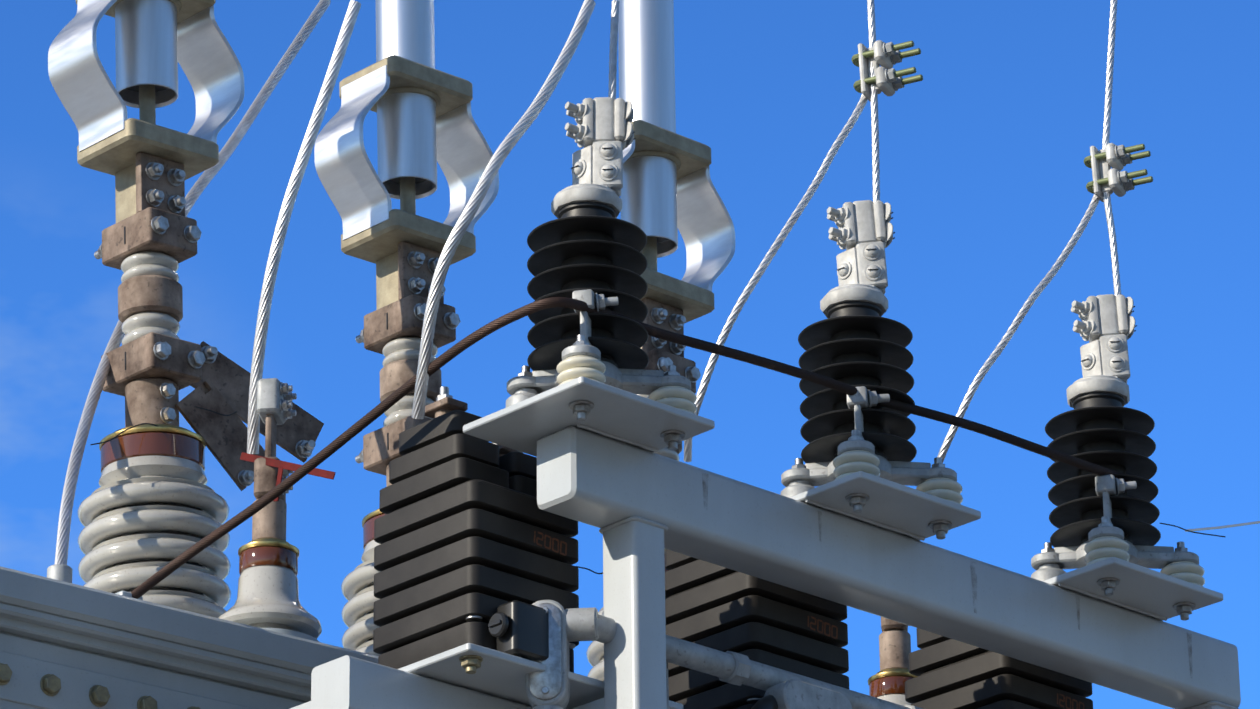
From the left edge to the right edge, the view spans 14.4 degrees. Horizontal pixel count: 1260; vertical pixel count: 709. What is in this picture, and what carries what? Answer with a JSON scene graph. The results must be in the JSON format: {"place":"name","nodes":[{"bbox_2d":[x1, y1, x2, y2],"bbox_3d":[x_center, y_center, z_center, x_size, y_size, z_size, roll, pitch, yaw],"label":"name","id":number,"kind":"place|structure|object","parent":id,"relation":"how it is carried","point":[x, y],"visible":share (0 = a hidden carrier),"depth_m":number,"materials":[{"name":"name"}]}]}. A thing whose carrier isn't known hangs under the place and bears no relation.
{"place":"outdoors","nodes":[
{"label":"outdoors","id":0,"kind":"place"},
{"bbox_2d":[0,0,1259,708],"label":"sky","id":1,"kind":"structure","parent":0,"point":[984,175],"materials":[{"name":"blue"}]},
{"bbox_2d":[1185,521,1259,531],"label":"distant overhead lines","id":2,"kind":"object","parent":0,"point":[1228,526],"visible":0.94,"depth_m":43.46,"materials":[{"name":"grey metal"}]},
{"label":"gravel ground","id":3,"kind":"object","parent":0,"visible":0},
{"bbox_3d":[-0.548,3.065,4.856,4.200,0.250,3.200,19,-30,-39],"label":"concrete foundation pad","id":4,"kind":"object","parent":3,"relation":"on","visible":0},
{"bbox_2d":[0,566,378,708],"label":"transformer tank","id":5,"kind":"object","parent":4,"relation":"on","point":[65,645],"visible":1,"depth_m":5.33,"materials":[{"name":"metal"}]},
{"bbox_2d":[48,0,323,617],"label":"transformer bushing","id":6,"kind":"object","parent":5,"relation":"on","point":[153,504],"visible":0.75,"depth_m":5.78,"materials":[{"name":"ceramic"}]},
{"bbox_2d":[47,0,330,582],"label":"lead","id":7,"kind":"object","parent":5,"relation":"on","point":[60,569],"visible":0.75,"depth_m":5.78,"materials":[{"name":"metal"}]},
{"bbox_2d":[218,378,321,641],"bbox_3d":[-0.402,0.182,5.565,0.120,0.318,0.120,19,-30,-39],"label":"bushing","id":8,"kind":"object","parent":5,"relation":"on","point":[268,593],"visible":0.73,"depth_m":5.52,"materials":[{"name":"ceramic"}]},
{"bbox_2d":[240,452,335,501],"bbox_3d":[-0.380,0.124,5.538,0.154,0.074,0.002,-20,-29,38],"label":"red marker strip","id":9,"kind":"object","parent":8,"relation":"attached to","point":[280,465],"visible":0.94,"depth_m":5.54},
{"bbox_2d":[247,0,360,453],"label":"cable","id":10,"kind":"object","parent":8,"relation":"on","point":[301,164],"visible":0.98,"depth_m":5.66,"materials":[{"name":"metal"}]},
{"bbox_2d":[314,0,498,655],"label":"transformer bushing","id":11,"kind":"object","parent":5,"relation":"on","point":[411,95],"visible":0.48,"depth_m":6.11,"materials":[{"name":"paint"}]},
{"bbox_2d":[115,297,1139,599],"bbox_3d":[0.059,0.122,5.326,1.182,0.235,0.488,4,-23,-11],"label":"cable","id":12,"kind":"object","parent":5,"relation":"on","point":[355,429],"visible":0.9,"depth_m":5.30,"materials":[{"name":"rubber"}]},
{"bbox_2d":[586,0,734,680],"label":"transformer bushing","id":13,"kind":"object","parent":5,"relation":"on","point":[668,191],"visible":0.23,"depth_m":6.45,"materials":[{"name":"paint"}]},
{"bbox_2d":[868,617,917,705],"bbox_3d":[0.318,0.353,6.001,0.120,0.318,0.120,19,-30,-39],"label":"bushing","id":14,"kind":"object","parent":5,"relation":"on","point":[886,682],"visible":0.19,"depth_m":5.98,"materials":[{"name":"paint"}]},
{"bbox_2d":[290,376,1240,708],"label":"support frame","id":15,"kind":"object","parent":4,"relation":"on","point":[624,486],"visible":1,"depth_m":5.28,"materials":[{"name":"paint"}]},
{"bbox_2d":[373,386,578,672],"bbox_3d":[-0.150,0.190,5.217,0.154,0.331,0.195,19,-30,-39],"label":"instrument transformer","id":16,"kind":"object","parent":15,"relation":"on","point":[477,546],"visible":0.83,"depth_m":5.16,"materials":[{"name":"black plastic"}]},
{"bbox_2d":[506,97,696,450],"bbox_3d":[-0.038,-0.085,5.223,0.177,0.392,0.152,19,-30,-39],"label":"surge arrester","id":17,"kind":"object","parent":15,"relation":"on","point":[587,246],"visible":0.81,"depth_m":5.18,"materials":[{"name":"black rubber"}]},
{"bbox_2d":[412,0,618,418],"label":"cable","id":18,"kind":"object","parent":17,"relation":"attached to","point":[513,137],"visible":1,"depth_m":5.21,"materials":[{"name":"metal"}]},
{"bbox_2d":[90,406,1225,573],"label":"tie wire whiskers","id":19,"kind":"object","parent":15,"relation":"on","point":[576,566],"visible":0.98,"depth_m":5.68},
{"bbox_2d":[525,600,922,708],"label":"conduit runs","id":20,"kind":"object","parent":15,"relation":"attached to","point":[549,688],"visible":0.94,"depth_m":5.21,"materials":[{"name":"metal"}]},
{"bbox_2d":[665,549,848,708],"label":"instrument transformer","id":21,"kind":"object","parent":15,"relation":"on","point":[724,609],"visible":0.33,"depth_m":5.41,"materials":[{"name":"black plastic"}]},
{"bbox_2d":[781,200,962,539],"bbox_3d":[0.254,0.016,5.477,0.177,0.392,0.152,19,-30,-39],"label":"surge arrester","id":22,"kind":"object","parent":15,"relation":"on","point":[857,341],"visible":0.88,"depth_m":5.44,"materials":[{"name":"black rubber"}]},
{"bbox_2d":[684,0,922,461],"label":"cable","id":23,"kind":"object","parent":22,"relation":"attached to","point":[873,82],"visible":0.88,"depth_m":5.60,"materials":[{"name":"metal"}]},
{"bbox_2d":[905,628,1092,708],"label":"instrument transformer","id":24,"kind":"object","parent":15,"relation":"on","point":[950,673],"visible":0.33,"depth_m":5.68,"materials":[{"name":"black plastic"}]},
{"bbox_2d":[1031,294,1204,620],"bbox_3d":[0.546,0.117,5.731,0.177,0.392,0.152,19,-30,-39],"label":"surge arrester","id":25,"kind":"object","parent":15,"relation":"on","point":[1094,518],"visible":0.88,"depth_m":5.69,"materials":[{"name":"black rubber"}]},
{"bbox_2d":[937,0,1152,463],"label":"cable","id":26,"kind":"object","parent":25,"relation":"attached to","point":[1105,183],"visible":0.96,"depth_m":5.85,"materials":[{"name":"metal"}]}
]}

